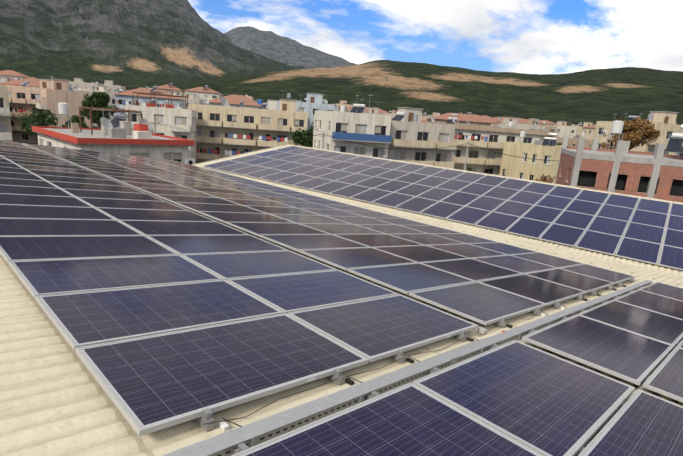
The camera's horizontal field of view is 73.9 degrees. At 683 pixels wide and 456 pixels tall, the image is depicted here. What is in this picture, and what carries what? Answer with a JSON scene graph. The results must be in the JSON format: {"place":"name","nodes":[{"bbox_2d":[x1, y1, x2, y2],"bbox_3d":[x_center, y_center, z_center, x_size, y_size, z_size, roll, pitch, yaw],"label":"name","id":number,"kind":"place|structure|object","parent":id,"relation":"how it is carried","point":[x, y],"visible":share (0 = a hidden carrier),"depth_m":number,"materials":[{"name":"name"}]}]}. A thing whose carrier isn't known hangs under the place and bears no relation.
{"place":"outdoors","nodes":[
{"label":"outdoors","id":0,"kind":"place"},
{"bbox_2d":[17,109,57,135],"bbox_3d":[-40.417,-10.642,61.048,4.894,10.570,5.954,-9,19,-44],"label":"street tree","id":1,"kind":"object","parent":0,"point":[43,117],"visible":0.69,"depth_m":59.22,"materials":[{"name":"green plant"}]},
{"bbox_2d":[0,0,682,144],"bbox_3d":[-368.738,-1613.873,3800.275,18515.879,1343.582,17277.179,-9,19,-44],"label":"mountain terrain","id":2,"kind":"structure","parent":0,"point":[183,45],"depth_m":1563.50,"materials":[{"name":"green plant"}]},
{"bbox_2d":[0,77,16,81],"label":"town house","id":3,"kind":"structure","parent":2,"relation":"on","point":[7,79],"depth_m":177.29,"materials":[{"name":"paint"}]},
{"bbox_2d":[0,70,30,79],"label":"building","id":4,"kind":"structure","parent":2,"relation":"on","point":[13,74],"depth_m":219.67,"materials":[{"name":"concrete"}]},
{"bbox_2d":[0,77,39,86],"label":"building","id":5,"kind":"structure","parent":2,"relation":"on","point":[34,81],"depth_m":117.53,"materials":[{"name":"concrete"}]},
{"bbox_2d":[0,79,51,142],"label":"town house","id":6,"kind":"structure","parent":2,"relation":"on","point":[23,98],"depth_m":104.49,"materials":[{"name":"paint"}]},
{"bbox_2d":[61,114,96,127],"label":"tree","id":7,"kind":"object","parent":2,"relation":"on","point":[75,117],"visible":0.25,"depth_m":73.74,"materials":[{"name":"green plant"}]},
{"bbox_2d":[69,78,103,89],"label":"building","id":8,"kind":"structure","parent":2,"relation":"on","point":[81,84],"depth_m":212.40,"materials":[{"name":"paint"}]},
{"bbox_2d":[73,85,109,91],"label":"town house","id":9,"kind":"structure","parent":2,"relation":"on","point":[100,88],"depth_m":190.77,"materials":[{"name":"paint"}]},
{"bbox_2d":[72,88,123,127],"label":"town house","id":10,"kind":"structure","parent":2,"relation":"on","point":[112,99],"depth_m":121.15,"materials":[{"name":"paint"}]},
{"bbox_2d":[101,80,125,92],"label":"building","id":11,"kind":"structure","parent":2,"relation":"on","point":[110,86],"depth_m":228.32,"materials":[{"name":"paint"}]},
{"bbox_2d":[115,86,182,118],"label":"town house","id":12,"kind":"structure","parent":2,"relation":"on","point":[124,98],"depth_m":113.76,"materials":[{"name":"paint"}]},
{"bbox_2d":[153,83,183,97],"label":"building","id":13,"kind":"structure","parent":2,"relation":"on","point":[171,88],"depth_m":204.19,"materials":[{"name":"concrete"}]},
{"bbox_2d":[165,90,186,108],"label":"building","id":14,"kind":"structure","parent":2,"relation":"on","point":[170,92],"depth_m":155.92,"materials":[{"name":"paint"}]},
{"bbox_2d":[181,91,203,108],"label":"building","id":15,"kind":"structure","parent":2,"relation":"on","point":[191,99],"depth_m":171.32,"materials":[{"name":"paint"}]},
{"bbox_2d":[184,85,220,104],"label":"town house","id":16,"kind":"structure","parent":2,"relation":"on","point":[203,93],"depth_m":193.83,"materials":[{"name":"concrete"}]},
{"bbox_2d":[206,94,261,108],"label":"town house","id":17,"kind":"structure","parent":2,"relation":"on","point":[233,100],"depth_m":113.72,"materials":[{"name":"concrete"}]},
{"bbox_2d":[267,99,279,109],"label":"town house","id":18,"kind":"structure","parent":2,"relation":"on","point":[272,105],"depth_m":144.14,"materials":[{"name":"paint"}]},
{"bbox_2d":[0,140,682,455],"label":"roof solar array","id":19,"kind":"object","parent":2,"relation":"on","point":[288,300],"visible":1,"depth_m":4.33,"materials":[{"name":"silicon"},{"name":"glass"},{"name":"aluminium"}]},
{"bbox_2d":[333,100,353,108],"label":"town house","id":20,"kind":"structure","parent":2,"relation":"on","point":[343,102],"depth_m":243.60,"materials":[{"name":"paint"}]},
{"bbox_2d":[345,107,383,113],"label":"town house","id":21,"kind":"structure","parent":2,"relation":"on","point":[367,109],"depth_m":223.09,"materials":[{"name":"concrete"}]},
{"bbox_2d":[362,108,395,119],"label":"building","id":22,"kind":"structure","parent":2,"relation":"on","point":[372,110],"depth_m":186.60,"materials":[{"name":"paint"}]},
{"bbox_2d":[384,110,397,114],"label":"town house","id":23,"kind":"structure","parent":2,"relation":"on","point":[393,112],"depth_m":237.98,"materials":[{"name":"paint"}]},
{"bbox_2d":[426,113,500,126],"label":"town house","id":24,"kind":"structure","parent":2,"relation":"on","point":[478,120],"depth_m":126.61,"materials":[{"name":"concrete"}]},
{"bbox_2d":[490,117,527,122],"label":"town house","id":25,"kind":"structure","parent":2,"relation":"on","point":[521,120],"depth_m":192.80,"materials":[{"name":"concrete"}]},
{"bbox_2d":[500,120,529,129],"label":"town house","id":26,"kind":"structure","parent":2,"relation":"on","point":[518,126],"depth_m":138.38,"materials":[{"name":"concrete"}]},
{"bbox_2d":[497,117,545,130],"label":"town house","id":27,"kind":"structure","parent":2,"relation":"on","point":[532,127],"depth_m":157.36,"materials":[{"name":"concrete"}]},
{"bbox_2d":[518,118,556,131],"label":"building","id":28,"kind":"structure","parent":2,"relation":"on","point":[531,121],"depth_m":180.80,"materials":[{"name":"concrete"}]},
{"bbox_2d":[539,120,556,124],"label":"town house","id":29,"kind":"structure","parent":2,"relation":"on","point":[546,122],"depth_m":250.29,"materials":[{"name":"concrete"}]},
{"bbox_2d":[543,121,576,137],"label":"building","id":30,"kind":"structure","parent":2,"relation":"on","point":[568,131],"depth_m":187.98,"materials":[{"name":"paint"}]},
{"bbox_2d":[557,119,580,137],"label":"building","id":31,"kind":"structure","parent":2,"relation":"on","point":[564,123],"depth_m":202.72,"materials":[{"name":"concrete"}]},
{"bbox_2d":[554,132,592,146],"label":"town house","id":32,"kind":"structure","parent":2,"relation":"on","point":[573,141],"depth_m":130.73,"materials":[{"name":"paint"}]},
{"bbox_2d":[573,122,591,138],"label":"building","id":33,"kind":"structure","parent":2,"relation":"on","point":[585,124],"depth_m":223.22,"materials":[{"name":"paint"}]},
{"bbox_2d":[581,120,616,139],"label":"town house","id":34,"kind":"structure","parent":2,"relation":"on","point":[589,131],"depth_m":183.72,"materials":[{"name":"paint"}]},
{"bbox_2d":[313,95,391,158],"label":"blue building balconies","id":35,"kind":"structure","parent":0,"point":[354,124],"depth_m":63.86,"materials":[{"name":"paint"}]},
{"bbox_2d":[188,0,682,74],"label":"sky","id":36,"kind":"structure","parent":0,"point":[540,37],"materials":[{"name":"blue"}]},
{"label":"ground","id":37,"kind":"structure","parent":0,"visible":0},
{"bbox_2d":[0,86,12,141],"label":"building","id":38,"kind":"structure","parent":37,"relation":"on","point":[5,129],"depth_m":59.37,"materials":[{"name":"paint"}]},
{"bbox_2d":[36,78,96,127],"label":"beige building","id":39,"kind":"structure","parent":37,"relation":"on","point":[60,91],"depth_m":89.70,"materials":[{"name":"paint"}]},
{"bbox_2d":[80,91,118,127],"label":"dark green tree","id":40,"kind":"object","parent":37,"relation":"on","point":[96,99],"visible":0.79,"depth_m":67.40,"materials":[{"name":"green plant"}]},
{"bbox_2d":[32,101,194,164],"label":"building","id":41,"kind":"structure","parent":37,"relation":"on","point":[140,140],"depth_m":36.67,"materials":[{"name":"paint"}]},
{"bbox_2d":[56,103,152,137],"bbox_3d":[-20.209,-9.312,39.337,5.589,2.425,9.637,-9,19,-44],"label":"rooftop equipment","id":42,"kind":"object","parent":41,"relation":"on","point":[114,130],"visible":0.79,"depth_m":38.72,"materials":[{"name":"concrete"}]},
{"bbox_2d":[125,90,196,163],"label":"apartment building","id":43,"kind":"structure","parent":37,"relation":"on","point":[180,118],"depth_m":71.23,"materials":[{"name":"paint"}]},
{"bbox_2d":[132,92,187,108],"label":"roof pergola","id":44,"kind":"object","parent":43,"relation":"on","point":[154,94],"visible":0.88,"depth_m":71.70,"materials":[{"name":"wood"}]},
{"bbox_2d":[189,99,307,163],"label":"apartment building","id":45,"kind":"structure","parent":37,"relation":"on","point":[282,124],"depth_m":85.26,"materials":[{"name":"paint"}]},
{"bbox_2d":[220,97,229,106],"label":"dish","id":46,"kind":"object","parent":45,"relation":"on","point":[224,101],"visible":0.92,"depth_m":86.20,"materials":[{"name":"metal"}]},
{"bbox_2d":[0,112,551,169],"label":"utility poles and wires","id":47,"kind":"object","parent":37,"relation":"on","point":[159,123],"visible":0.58,"depth_m":52.24,"materials":[{"name":"metal"}]},
{"bbox_2d":[290,125,313,147],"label":"tree","id":48,"kind":"object","parent":37,"relation":"on","point":[303,140],"visible":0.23,"depth_m":82.05,"materials":[{"name":"green plant"}]},
{"bbox_2d":[277,90,336,137],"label":"pale blue building","id":49,"kind":"structure","parent":37,"relation":"on","point":[311,104],"depth_m":99.90,"materials":[{"name":"paint"}]},
{"bbox_2d":[377,102,456,168],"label":"cream building","id":50,"kind":"structure","parent":37,"relation":"on","point":[409,129],"depth_m":68.47,"materials":[{"name":"paint"}]},
{"bbox_2d":[421,114,556,174],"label":"building","id":51,"kind":"structure","parent":37,"relation":"on","point":[493,137],"depth_m":82.75,"materials":[{"name":"paint"}]},
{"bbox_2d":[499,128,561,183],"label":"yellow building","id":52,"kind":"structure","parent":37,"relation":"on","point":[547,149],"depth_m":74.15,"materials":[{"name":"paint"}]},
{"bbox_2d":[536,174,555,182],"bbox_3d":[23.991,-2.632,54.155,3.332,7.490,3.400,-9,19,-44],"label":"courtyard tree","id":53,"kind":"object","parent":37,"relation":"on","point":[550,180],"visible":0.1,"depth_m":53.91,"materials":[{"name":"brown plant"}]},
{"bbox_2d":[555,121,682,202],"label":"unfinished brick building","id":54,"kind":"structure","parent":37,"relation":"on","point":[620,168],"depth_m":35.57,"materials":[{"name":"brick"}]},
{"bbox_2d":[601,116,660,150],"bbox_3d":[37.149,-7.052,60.041,6.190,15.268,5.748,-1,14,-22],"label":"autumn tree","id":55,"kind":"object","parent":37,"relation":"on","point":[638,133],"visible":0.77,"depth_m":58.01,"materials":[{"name":"brown plant"}]},
{"bbox_2d":[594,111,682,155],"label":"building","id":56,"kind":"structure","parent":37,"relation":"on","point":[665,122],"depth_m":81.21,"materials":[{"name":"paint"}]}
]}

